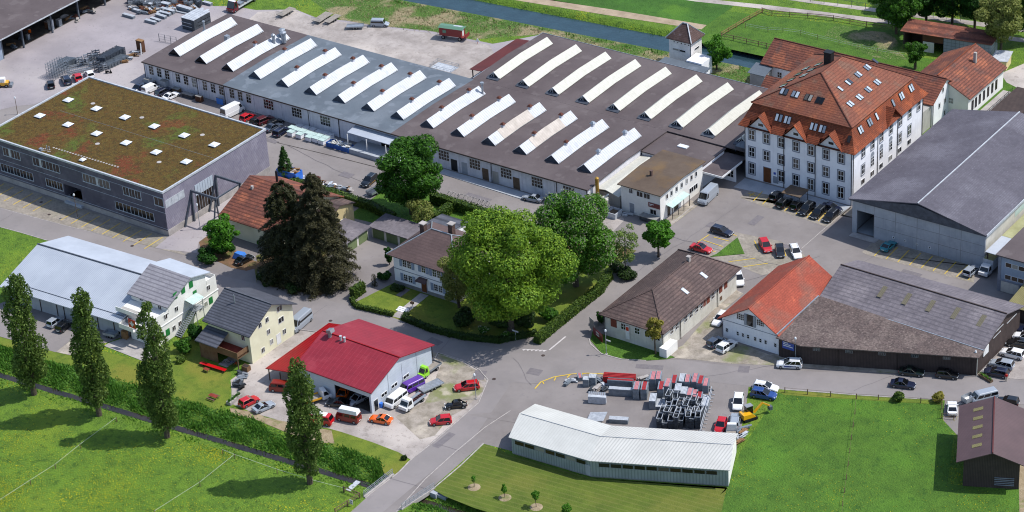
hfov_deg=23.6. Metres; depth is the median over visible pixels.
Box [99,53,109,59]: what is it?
frame bundle
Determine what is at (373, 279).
dwarf cypress
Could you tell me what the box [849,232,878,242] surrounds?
gate ramp
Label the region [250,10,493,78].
gravel yard
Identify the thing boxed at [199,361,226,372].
long bench
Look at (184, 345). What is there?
bush
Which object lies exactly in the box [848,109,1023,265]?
concrete hall
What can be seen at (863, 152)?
window
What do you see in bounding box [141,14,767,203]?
works hall
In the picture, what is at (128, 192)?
window
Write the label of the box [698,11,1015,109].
paddock ground
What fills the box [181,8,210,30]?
deck block
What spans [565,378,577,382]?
plank pile
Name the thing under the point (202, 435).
stream water
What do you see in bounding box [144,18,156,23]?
goods bundle
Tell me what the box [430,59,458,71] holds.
rail fence
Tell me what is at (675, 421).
frame stack
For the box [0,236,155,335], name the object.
metal roofed hall
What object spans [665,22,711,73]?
transformer tower
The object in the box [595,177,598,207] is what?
flue pipe
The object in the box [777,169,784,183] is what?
window
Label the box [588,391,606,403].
stair flights
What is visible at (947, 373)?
parked car
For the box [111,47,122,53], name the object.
frame bundle
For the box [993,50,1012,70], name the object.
hut
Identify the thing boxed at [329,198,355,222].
cream annex
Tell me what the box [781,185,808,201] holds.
carport
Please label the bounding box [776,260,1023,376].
timber barn
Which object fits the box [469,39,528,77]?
maroon shed
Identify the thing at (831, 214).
parked car
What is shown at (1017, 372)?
car park
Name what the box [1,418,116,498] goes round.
electric fence
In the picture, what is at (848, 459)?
field fence
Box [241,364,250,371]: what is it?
wooden bin
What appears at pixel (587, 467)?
door
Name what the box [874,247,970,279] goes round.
parking lines
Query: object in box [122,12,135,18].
goods bundle
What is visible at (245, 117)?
parked car
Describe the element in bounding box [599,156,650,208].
lean to shed
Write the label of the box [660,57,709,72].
pump shed
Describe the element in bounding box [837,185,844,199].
window
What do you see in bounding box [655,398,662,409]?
deck stack
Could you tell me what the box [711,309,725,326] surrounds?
parked car
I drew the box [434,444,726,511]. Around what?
lawn
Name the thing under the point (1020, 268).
window
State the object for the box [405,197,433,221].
tree
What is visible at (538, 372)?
road repair
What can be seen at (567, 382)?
plank pile
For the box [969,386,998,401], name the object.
parked van
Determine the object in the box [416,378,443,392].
trailer
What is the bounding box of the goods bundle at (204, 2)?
[202,0,212,5]
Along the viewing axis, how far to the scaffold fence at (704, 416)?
426.72 m
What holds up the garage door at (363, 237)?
in the garage row at (357, 234)
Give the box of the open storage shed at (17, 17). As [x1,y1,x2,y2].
[0,0,110,60]
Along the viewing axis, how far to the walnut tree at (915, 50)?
538.31 m
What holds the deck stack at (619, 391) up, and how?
on the paved yard at (570, 398)
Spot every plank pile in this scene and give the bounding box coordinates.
[563,378,570,385]
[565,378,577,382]
[592,383,601,390]
[599,385,608,391]
[637,374,648,380]
[736,438,745,444]
[737,424,751,429]
[737,431,747,437]
[739,428,747,433]
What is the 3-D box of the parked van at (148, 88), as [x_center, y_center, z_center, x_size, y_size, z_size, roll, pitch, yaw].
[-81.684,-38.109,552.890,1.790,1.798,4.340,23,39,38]
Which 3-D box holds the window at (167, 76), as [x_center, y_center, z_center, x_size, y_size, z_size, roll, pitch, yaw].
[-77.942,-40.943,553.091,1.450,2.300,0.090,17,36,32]
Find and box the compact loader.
[0,77,13,87]
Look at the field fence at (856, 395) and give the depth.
429.38 m
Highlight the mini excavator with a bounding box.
[739,402,772,422]
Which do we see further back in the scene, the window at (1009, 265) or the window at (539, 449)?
the window at (1009, 265)
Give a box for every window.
[0,163,33,181]
[2,147,20,160]
[32,157,60,173]
[45,178,63,191]
[82,173,110,189]
[115,201,154,221]
[122,186,141,200]
[148,65,153,74]
[153,196,163,207]
[156,67,161,77]
[164,70,169,79]
[165,190,184,207]
[175,73,180,82]
[183,75,188,85]
[191,77,196,87]
[195,175,212,195]
[202,81,207,90]
[210,83,215,92]
[218,85,223,95]
[229,88,234,98]
[237,91,242,100]
[246,93,251,103]
[263,98,273,110]
[276,305,281,312]
[278,315,283,323]
[291,106,301,118]
[320,115,330,126]
[408,275,412,282]
[432,270,436,277]
[438,149,449,161]
[438,285,442,292]
[469,158,480,170]
[500,167,511,179]
[514,440,523,446]
[525,443,534,449]
[531,176,542,188]
[535,446,544,452]
[545,449,554,455]
[555,452,564,458]
[563,185,574,193]
[566,455,575,461]
[576,458,585,464]
[598,463,609,467]
[610,464,621,468]
[622,464,633,468]
[634,327,639,334]
[634,465,644,469]
[636,191,642,197]
[644,193,649,199]
[646,466,656,470]
[650,208,656,214]
[658,467,668,471]
[670,468,680,472]
[682,468,692,473]
[694,469,704,473]
[706,470,716,474]
[726,170,733,177]
[736,313,743,320]
[748,128,755,141]
[748,145,755,157]
[748,161,755,175]
[756,319,763,326]
[762,132,769,144]
[763,149,769,161]
[777,136,784,148]
[777,153,784,165]
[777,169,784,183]
[792,140,799,152]
[792,157,799,169]
[792,173,799,186]
[807,144,814,156]
[807,161,814,173]
[807,177,814,191]
[822,148,829,160]
[822,165,829,177]
[822,181,829,195]
[837,151,844,164]
[837,169,844,181]
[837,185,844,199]
[861,147,865,158]
[861,162,864,175]
[870,139,874,151]
[879,131,883,143]
[879,148,882,159]
[889,124,892,135]
[898,116,902,127]
[898,131,901,144]
[907,123,911,136]
[908,108,911,119]
[916,100,920,112]
[948,97,953,103]
[1005,262,1011,267]
[1011,276,1017,281]
[1012,264,1017,269]
[1015,204,1023,216]
[1018,266,1023,271]
[1018,278,1023,283]
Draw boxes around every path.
[393,293,427,317]
[689,0,1023,41]
[792,0,1023,31]
[1003,64,1023,87]
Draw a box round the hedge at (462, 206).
[429,191,521,221]
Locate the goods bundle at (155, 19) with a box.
[150,17,160,21]
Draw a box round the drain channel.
[277,142,377,167]
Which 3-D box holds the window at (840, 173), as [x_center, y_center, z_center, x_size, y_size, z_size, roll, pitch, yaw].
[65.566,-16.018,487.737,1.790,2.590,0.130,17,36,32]
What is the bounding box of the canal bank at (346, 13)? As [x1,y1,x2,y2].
[311,0,750,83]
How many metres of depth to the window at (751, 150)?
498.51 m
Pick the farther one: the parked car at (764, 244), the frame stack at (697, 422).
the parked car at (764, 244)
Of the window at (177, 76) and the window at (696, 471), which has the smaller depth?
the window at (696, 471)
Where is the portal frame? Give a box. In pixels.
[184,174,240,226]
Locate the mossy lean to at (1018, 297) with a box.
[1009,284,1023,323]
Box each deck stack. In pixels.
[577,373,582,381]
[583,376,588,386]
[588,373,596,385]
[607,377,633,386]
[608,386,632,396]
[609,416,628,423]
[632,381,640,399]
[640,381,648,399]
[649,371,656,390]
[649,393,656,409]
[655,371,661,389]
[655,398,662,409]
[657,381,664,398]
[663,378,671,396]
[671,375,678,390]
[674,383,681,397]
[678,373,685,385]
[680,386,687,398]
[683,374,690,387]
[685,388,693,398]
[691,373,698,389]
[693,389,697,397]
[696,375,704,391]
[696,391,702,400]
[701,397,709,411]
[702,378,709,392]
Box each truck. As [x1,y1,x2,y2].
[226,0,255,12]
[309,387,332,404]
[398,391,426,411]
[418,359,441,378]
[726,422,736,439]
[978,253,998,276]
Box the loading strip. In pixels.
[439,169,527,198]
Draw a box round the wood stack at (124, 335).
[121,329,128,339]
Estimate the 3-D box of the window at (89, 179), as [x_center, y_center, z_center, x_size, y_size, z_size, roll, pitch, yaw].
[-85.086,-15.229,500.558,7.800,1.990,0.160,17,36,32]
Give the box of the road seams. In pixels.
[1,136,893,488]
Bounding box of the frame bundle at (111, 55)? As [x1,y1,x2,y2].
[102,52,112,58]
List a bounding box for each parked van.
[141,82,159,93]
[220,101,244,117]
[269,379,292,391]
[293,307,312,332]
[311,411,334,426]
[370,18,389,27]
[384,387,407,408]
[400,374,424,394]
[697,182,718,204]
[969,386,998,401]
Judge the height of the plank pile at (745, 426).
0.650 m
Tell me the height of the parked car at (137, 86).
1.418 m
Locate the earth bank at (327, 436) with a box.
[230,408,333,442]
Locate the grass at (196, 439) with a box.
[0,378,364,497]
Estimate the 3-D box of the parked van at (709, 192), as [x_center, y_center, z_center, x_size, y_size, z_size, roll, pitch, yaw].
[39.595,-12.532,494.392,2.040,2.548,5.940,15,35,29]
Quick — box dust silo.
[601,194,611,208]
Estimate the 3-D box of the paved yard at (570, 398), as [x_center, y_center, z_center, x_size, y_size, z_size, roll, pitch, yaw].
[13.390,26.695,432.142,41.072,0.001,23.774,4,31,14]
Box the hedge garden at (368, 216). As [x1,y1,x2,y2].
[354,193,538,233]
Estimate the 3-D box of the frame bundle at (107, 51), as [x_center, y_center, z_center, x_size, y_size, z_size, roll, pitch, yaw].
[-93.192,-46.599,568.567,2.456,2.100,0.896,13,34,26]
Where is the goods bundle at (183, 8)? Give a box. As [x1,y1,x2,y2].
[176,4,192,12]
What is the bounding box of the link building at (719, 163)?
[641,132,744,186]
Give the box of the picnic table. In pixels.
[207,393,219,401]
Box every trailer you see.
[102,329,120,338]
[276,7,295,17]
[311,11,332,24]
[323,14,340,24]
[346,23,367,29]
[365,185,381,197]
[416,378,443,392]
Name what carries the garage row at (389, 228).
on the pavement
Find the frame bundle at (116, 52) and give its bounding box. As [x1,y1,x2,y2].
[108,48,118,55]
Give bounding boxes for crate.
[195,94,203,102]
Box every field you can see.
[552,0,732,24]
[722,392,1018,511]
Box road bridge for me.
[363,469,447,509]
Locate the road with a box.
[0,208,1023,511]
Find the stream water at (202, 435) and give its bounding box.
[0,373,465,511]
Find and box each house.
[115,258,218,344]
[195,287,296,369]
[598,249,741,357]
[717,255,831,354]
[747,37,951,133]
[761,75,781,88]
[921,43,1006,111]
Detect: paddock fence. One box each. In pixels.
[721,8,762,33]
[721,33,770,47]
[763,8,892,28]
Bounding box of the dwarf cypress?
[371,274,377,286]
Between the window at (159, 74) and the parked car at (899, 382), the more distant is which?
the window at (159, 74)
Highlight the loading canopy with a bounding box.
[347,125,396,151]
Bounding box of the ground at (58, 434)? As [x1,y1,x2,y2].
[0,0,1023,511]
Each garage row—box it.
[336,218,370,250]
[369,213,419,244]
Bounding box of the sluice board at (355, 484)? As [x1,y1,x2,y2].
[346,480,359,490]
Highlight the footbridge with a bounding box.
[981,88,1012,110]
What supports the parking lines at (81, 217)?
on the parking pavers at (58, 210)
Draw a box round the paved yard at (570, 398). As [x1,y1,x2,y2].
[469,375,706,430]
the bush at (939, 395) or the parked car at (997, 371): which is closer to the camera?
the bush at (939, 395)
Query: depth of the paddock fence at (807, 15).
565.44 m
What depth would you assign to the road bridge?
412.45 m
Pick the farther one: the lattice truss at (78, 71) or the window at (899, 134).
the lattice truss at (78, 71)
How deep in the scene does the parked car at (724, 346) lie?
444.80 m
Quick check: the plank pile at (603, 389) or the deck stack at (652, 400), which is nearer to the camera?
the deck stack at (652, 400)
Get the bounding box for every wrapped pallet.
[286,129,295,136]
[295,131,303,138]
[304,134,312,141]
[311,135,320,142]
[317,137,326,144]
[325,132,333,137]
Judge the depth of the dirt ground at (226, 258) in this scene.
484.13 m
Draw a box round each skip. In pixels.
[181,91,194,99]
[276,166,302,178]
[326,138,353,152]
[607,207,621,219]
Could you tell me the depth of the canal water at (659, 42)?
573.61 m
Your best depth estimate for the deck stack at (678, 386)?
432.69 m
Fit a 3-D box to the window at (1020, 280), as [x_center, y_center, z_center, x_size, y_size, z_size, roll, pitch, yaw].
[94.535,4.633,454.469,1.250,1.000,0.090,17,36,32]
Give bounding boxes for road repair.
[266,138,921,447]
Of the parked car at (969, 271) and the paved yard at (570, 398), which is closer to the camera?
the paved yard at (570, 398)
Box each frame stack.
[656,411,663,428]
[662,418,667,428]
[663,404,670,419]
[665,388,672,404]
[667,414,672,428]
[669,406,677,417]
[671,399,677,410]
[672,391,677,403]
[673,409,679,429]
[678,396,684,406]
[678,414,684,428]
[680,406,684,423]
[682,399,689,411]
[685,410,690,427]
[686,406,693,415]
[689,412,696,428]
[690,393,697,407]
[695,410,700,428]
[696,397,703,408]
[696,404,704,420]
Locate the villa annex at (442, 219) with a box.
[418,214,467,231]
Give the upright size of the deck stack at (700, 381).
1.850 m
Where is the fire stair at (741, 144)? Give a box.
[735,136,744,150]
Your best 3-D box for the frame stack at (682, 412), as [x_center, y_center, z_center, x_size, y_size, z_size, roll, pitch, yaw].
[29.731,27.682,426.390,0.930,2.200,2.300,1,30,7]
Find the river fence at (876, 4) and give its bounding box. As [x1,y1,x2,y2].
[810,0,960,20]
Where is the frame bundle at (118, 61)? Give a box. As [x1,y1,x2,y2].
[109,58,120,64]
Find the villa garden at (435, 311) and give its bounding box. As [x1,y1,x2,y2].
[352,257,623,343]
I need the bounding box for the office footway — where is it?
[667,200,698,224]
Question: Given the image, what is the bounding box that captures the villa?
[386,220,482,303]
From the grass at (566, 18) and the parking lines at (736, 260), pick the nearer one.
the parking lines at (736, 260)
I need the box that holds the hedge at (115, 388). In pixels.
[0,343,384,489]
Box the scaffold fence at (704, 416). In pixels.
[698,386,714,430]
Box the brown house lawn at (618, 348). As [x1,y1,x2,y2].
[591,331,673,360]
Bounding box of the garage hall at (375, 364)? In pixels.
[298,319,434,412]
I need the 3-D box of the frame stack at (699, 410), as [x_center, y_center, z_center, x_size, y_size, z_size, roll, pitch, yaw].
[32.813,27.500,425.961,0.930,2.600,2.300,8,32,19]
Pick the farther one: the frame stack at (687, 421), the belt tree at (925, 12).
the belt tree at (925, 12)
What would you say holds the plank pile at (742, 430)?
on the ground at (58, 434)
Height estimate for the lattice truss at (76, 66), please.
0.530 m
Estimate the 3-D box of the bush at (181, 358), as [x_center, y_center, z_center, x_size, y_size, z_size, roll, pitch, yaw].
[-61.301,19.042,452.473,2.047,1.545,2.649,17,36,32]
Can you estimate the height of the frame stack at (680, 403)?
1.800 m
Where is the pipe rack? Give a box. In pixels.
[45,57,69,78]
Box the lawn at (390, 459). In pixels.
[323,428,407,475]
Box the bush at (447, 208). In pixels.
[430,201,454,219]
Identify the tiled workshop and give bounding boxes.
[218,170,343,243]
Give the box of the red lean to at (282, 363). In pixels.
[265,323,340,379]
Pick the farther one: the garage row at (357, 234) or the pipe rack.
the pipe rack
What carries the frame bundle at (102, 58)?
on the works yard at (103, 28)
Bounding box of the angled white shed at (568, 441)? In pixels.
[509,404,737,485]
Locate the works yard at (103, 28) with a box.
[0,0,537,109]
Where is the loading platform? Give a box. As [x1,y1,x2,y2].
[349,140,404,160]
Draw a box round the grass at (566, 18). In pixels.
[475,0,759,57]
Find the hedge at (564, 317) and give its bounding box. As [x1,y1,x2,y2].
[533,270,613,344]
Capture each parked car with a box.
[45,316,63,327]
[46,80,54,88]
[54,320,72,332]
[60,75,71,84]
[72,73,81,81]
[84,70,94,76]
[131,83,146,90]
[154,87,171,96]
[162,91,179,99]
[233,254,254,265]
[238,395,259,407]
[239,112,255,121]
[249,116,257,125]
[251,400,275,413]
[257,115,274,125]
[264,122,282,132]
[266,118,284,124]
[272,126,288,136]
[325,396,350,406]
[336,387,349,397]
[349,393,367,406]
[360,172,377,186]
[368,414,392,424]
[429,413,451,425]
[444,399,466,409]
[453,379,479,391]
[522,193,543,202]
[689,242,712,253]
[706,336,724,348]
[710,223,733,236]
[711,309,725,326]
[714,416,727,431]
[715,339,737,353]
[729,413,740,428]
[731,392,743,410]
[736,270,744,285]
[750,385,776,400]
[752,379,778,391]
[758,236,771,252]
[768,190,783,201]
[774,243,785,257]
[775,196,792,208]
[776,357,802,369]
[788,243,801,258]
[789,200,804,210]
[798,200,815,215]
[809,204,826,219]
[822,201,842,212]
[822,207,839,222]
[879,240,897,251]
[890,377,915,389]
[898,365,924,377]
[935,367,958,379]
[946,401,957,415]
[959,392,974,405]
[962,264,979,277]
[982,366,1009,378]
[988,357,1014,369]
[997,395,1019,405]
[999,347,1023,360]
[1005,337,1023,347]
[1012,331,1023,337]
[1017,325,1023,331]
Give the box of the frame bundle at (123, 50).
[114,46,125,54]
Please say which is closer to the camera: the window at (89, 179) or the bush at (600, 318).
the bush at (600, 318)
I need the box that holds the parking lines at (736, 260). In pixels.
[698,234,785,266]
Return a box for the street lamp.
[604,329,609,354]
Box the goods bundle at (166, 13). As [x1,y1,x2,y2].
[159,10,171,15]
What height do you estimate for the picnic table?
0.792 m
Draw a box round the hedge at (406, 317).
[401,311,536,343]
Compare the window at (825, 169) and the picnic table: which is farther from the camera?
the window at (825, 169)
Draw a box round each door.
[348,238,356,250]
[358,231,367,244]
[373,229,384,240]
[386,233,397,244]
[585,464,590,475]
[923,41,933,52]
[1000,281,1018,294]
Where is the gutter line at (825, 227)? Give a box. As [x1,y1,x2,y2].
[801,207,849,248]
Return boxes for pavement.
[0,5,1023,511]
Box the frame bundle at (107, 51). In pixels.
[105,50,115,56]
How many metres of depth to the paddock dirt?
555.12 m
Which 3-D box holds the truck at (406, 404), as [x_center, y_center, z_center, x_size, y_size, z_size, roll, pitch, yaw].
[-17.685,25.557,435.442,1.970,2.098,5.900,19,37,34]
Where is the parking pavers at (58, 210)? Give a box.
[0,182,187,255]
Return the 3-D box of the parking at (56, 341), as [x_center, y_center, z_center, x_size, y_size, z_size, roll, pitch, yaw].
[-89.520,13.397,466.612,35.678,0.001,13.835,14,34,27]
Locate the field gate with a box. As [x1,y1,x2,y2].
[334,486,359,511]
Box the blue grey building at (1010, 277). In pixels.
[995,227,1023,294]
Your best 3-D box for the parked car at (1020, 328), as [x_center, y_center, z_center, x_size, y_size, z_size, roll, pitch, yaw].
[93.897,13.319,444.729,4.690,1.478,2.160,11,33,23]
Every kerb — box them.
[1,208,122,239]
[1,227,45,239]
[301,329,487,461]
[396,411,509,511]
[435,443,483,486]
[589,338,645,360]
[671,196,717,223]
[781,389,916,398]
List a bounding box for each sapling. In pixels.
[468,475,480,490]
[498,484,510,501]
[530,490,542,510]
[560,502,571,511]
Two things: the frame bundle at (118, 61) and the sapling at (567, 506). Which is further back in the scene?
the frame bundle at (118, 61)
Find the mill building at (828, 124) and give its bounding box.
[738,49,928,205]
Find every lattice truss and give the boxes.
[63,63,86,70]
[67,68,90,74]
[68,66,94,72]
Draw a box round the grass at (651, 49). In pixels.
[382,0,744,71]
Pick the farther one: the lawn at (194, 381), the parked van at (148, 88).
the parked van at (148, 88)
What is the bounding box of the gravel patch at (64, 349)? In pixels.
[56,342,75,354]
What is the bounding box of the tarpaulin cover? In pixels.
[232,251,246,258]
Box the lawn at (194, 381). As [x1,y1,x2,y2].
[0,325,230,409]
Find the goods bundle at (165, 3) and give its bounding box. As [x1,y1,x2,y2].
[160,1,170,6]
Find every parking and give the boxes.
[0,302,121,351]
[740,191,851,226]
[863,240,974,282]
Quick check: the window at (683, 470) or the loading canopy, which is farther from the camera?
the loading canopy
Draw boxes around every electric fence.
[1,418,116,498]
[154,454,234,511]
[222,449,344,492]
[745,23,902,54]
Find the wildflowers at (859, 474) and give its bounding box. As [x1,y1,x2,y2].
[725,398,1013,511]
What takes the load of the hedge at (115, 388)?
on the ground at (58, 434)
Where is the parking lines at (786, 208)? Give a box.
[748,191,825,220]
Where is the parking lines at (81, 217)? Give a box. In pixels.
[0,184,162,248]
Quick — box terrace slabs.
[105,336,165,359]
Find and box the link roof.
[985,215,1023,258]
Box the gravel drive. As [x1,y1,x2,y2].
[156,196,232,252]
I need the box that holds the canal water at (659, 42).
[405,0,763,67]
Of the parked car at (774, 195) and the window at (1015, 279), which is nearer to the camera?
the window at (1015, 279)
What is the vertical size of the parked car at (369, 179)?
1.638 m
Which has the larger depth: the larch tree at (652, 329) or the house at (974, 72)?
the house at (974, 72)
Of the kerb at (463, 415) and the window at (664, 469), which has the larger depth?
the kerb at (463, 415)
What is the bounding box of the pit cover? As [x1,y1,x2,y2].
[431,62,458,72]
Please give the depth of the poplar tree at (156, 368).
424.03 m
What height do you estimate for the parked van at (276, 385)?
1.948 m
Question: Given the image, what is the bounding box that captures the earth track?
[518,0,705,28]
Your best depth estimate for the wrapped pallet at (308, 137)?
526.93 m
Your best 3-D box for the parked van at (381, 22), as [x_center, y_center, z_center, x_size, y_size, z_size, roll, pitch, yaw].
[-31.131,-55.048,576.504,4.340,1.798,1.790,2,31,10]
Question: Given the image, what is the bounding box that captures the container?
[55,18,61,26]
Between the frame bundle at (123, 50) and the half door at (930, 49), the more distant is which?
the frame bundle at (123, 50)
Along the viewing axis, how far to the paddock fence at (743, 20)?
566.62 m
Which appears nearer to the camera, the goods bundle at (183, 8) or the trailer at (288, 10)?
the trailer at (288, 10)
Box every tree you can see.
[0,273,49,395]
[69,287,110,416]
[134,301,178,438]
[202,213,240,253]
[256,180,321,289]
[282,356,323,484]
[285,172,360,301]
[373,133,443,214]
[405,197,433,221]
[436,256,468,307]
[446,204,579,331]
[533,189,617,287]
[612,223,638,266]
[642,218,674,257]
[645,317,663,353]
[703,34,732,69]
[867,0,922,33]
[903,41,927,69]
[917,0,946,20]
[928,0,974,24]
[956,0,984,27]
[973,0,1023,49]
[1018,0,1023,32]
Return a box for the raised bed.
[226,391,242,405]
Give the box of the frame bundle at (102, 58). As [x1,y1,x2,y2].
[96,55,106,62]
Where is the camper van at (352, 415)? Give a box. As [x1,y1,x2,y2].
[335,405,361,423]
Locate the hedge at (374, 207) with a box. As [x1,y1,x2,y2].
[289,177,397,216]
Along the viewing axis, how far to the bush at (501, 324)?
454.30 m
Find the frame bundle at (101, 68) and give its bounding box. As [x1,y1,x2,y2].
[97,64,102,72]
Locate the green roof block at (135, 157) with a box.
[0,76,270,235]
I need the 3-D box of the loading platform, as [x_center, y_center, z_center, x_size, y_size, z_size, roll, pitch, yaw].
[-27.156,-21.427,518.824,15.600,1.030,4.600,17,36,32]
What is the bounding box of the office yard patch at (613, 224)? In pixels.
[603,215,623,230]
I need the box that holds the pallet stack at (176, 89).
[172,86,180,92]
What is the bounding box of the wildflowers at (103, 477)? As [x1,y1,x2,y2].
[0,384,323,511]
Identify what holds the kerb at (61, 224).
on the pavement
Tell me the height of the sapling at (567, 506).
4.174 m
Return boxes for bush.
[173,336,191,353]
[175,354,185,363]
[187,323,201,339]
[197,247,217,264]
[206,237,235,253]
[256,272,278,286]
[285,282,303,293]
[377,271,391,279]
[383,246,391,264]
[389,283,404,292]
[400,454,407,460]
[430,201,454,219]
[453,306,475,327]
[478,325,490,333]
[487,320,508,327]
[500,331,509,335]
[514,312,535,328]
[538,305,558,320]
[596,311,603,323]
[608,260,623,272]
[617,266,637,279]
[891,391,904,401]
[931,391,944,402]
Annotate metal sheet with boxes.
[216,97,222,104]
[587,412,606,421]
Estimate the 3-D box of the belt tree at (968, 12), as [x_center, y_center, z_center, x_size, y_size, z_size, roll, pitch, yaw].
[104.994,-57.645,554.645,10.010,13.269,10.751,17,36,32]
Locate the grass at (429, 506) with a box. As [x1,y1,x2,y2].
[411,498,480,511]
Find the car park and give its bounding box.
[982,338,1023,378]
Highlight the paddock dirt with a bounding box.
[825,25,906,59]
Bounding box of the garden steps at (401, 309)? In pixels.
[396,306,408,311]
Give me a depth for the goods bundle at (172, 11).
589.98 m
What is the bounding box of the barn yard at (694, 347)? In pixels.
[671,290,978,374]
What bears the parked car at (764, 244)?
on the bay pavers at (749, 247)
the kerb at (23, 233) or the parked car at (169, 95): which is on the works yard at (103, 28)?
the parked car at (169, 95)
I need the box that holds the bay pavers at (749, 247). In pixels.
[706,232,805,274]
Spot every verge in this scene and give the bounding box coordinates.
[395,365,483,438]
[431,352,485,381]
[778,390,942,404]
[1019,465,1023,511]
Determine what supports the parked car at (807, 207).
on the mill parking at (761, 198)
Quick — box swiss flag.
[127,317,135,331]
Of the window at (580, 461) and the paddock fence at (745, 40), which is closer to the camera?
the window at (580, 461)
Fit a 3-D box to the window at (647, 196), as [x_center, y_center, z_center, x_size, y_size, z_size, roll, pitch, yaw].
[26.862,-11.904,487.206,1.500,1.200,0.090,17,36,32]
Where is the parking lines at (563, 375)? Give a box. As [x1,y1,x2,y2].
[534,373,601,388]
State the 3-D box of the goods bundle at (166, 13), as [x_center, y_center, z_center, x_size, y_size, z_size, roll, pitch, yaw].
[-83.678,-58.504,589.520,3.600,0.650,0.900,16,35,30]
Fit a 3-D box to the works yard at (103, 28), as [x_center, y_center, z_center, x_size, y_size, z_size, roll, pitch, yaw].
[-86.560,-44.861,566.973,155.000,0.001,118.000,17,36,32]
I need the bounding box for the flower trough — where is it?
[978,372,992,382]
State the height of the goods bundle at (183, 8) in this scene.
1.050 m
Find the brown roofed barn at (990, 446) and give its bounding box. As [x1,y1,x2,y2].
[956,396,1023,488]
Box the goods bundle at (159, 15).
[155,13,166,18]
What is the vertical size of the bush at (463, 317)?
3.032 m
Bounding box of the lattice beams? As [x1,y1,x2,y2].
[603,372,635,382]
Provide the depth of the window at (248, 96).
540.21 m
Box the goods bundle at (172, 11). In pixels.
[160,6,174,13]
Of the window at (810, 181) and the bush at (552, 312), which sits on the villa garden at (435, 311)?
the bush at (552, 312)
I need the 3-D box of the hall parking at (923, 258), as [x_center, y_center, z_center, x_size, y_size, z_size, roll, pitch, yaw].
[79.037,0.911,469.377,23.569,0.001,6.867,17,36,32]
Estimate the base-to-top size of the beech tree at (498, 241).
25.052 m
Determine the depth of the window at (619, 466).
411.47 m
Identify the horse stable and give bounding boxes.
[900,18,997,55]
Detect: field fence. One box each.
[784,387,942,404]
[842,403,855,506]
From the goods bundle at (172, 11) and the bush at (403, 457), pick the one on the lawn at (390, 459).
the bush at (403, 457)
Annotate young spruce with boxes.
[277,145,293,178]
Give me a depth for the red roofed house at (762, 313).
447.34 m
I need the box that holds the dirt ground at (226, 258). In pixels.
[199,236,257,280]
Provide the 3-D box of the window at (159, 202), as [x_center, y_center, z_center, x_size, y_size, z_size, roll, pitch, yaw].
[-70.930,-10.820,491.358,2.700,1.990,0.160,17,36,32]
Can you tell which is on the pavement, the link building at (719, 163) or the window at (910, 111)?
the link building at (719, 163)
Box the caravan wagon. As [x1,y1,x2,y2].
[437,23,468,40]
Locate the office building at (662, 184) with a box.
[617,150,705,220]
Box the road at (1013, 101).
[990,87,1023,113]
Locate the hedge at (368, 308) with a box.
[349,295,394,316]
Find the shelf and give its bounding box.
[47,19,53,29]
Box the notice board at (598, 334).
[589,317,602,342]
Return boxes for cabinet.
[135,38,145,54]
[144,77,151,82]
[160,78,168,86]
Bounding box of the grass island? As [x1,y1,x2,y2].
[710,237,743,256]
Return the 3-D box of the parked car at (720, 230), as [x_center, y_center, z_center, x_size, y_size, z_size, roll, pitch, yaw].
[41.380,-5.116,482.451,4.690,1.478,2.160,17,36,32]
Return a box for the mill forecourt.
[734,178,849,212]

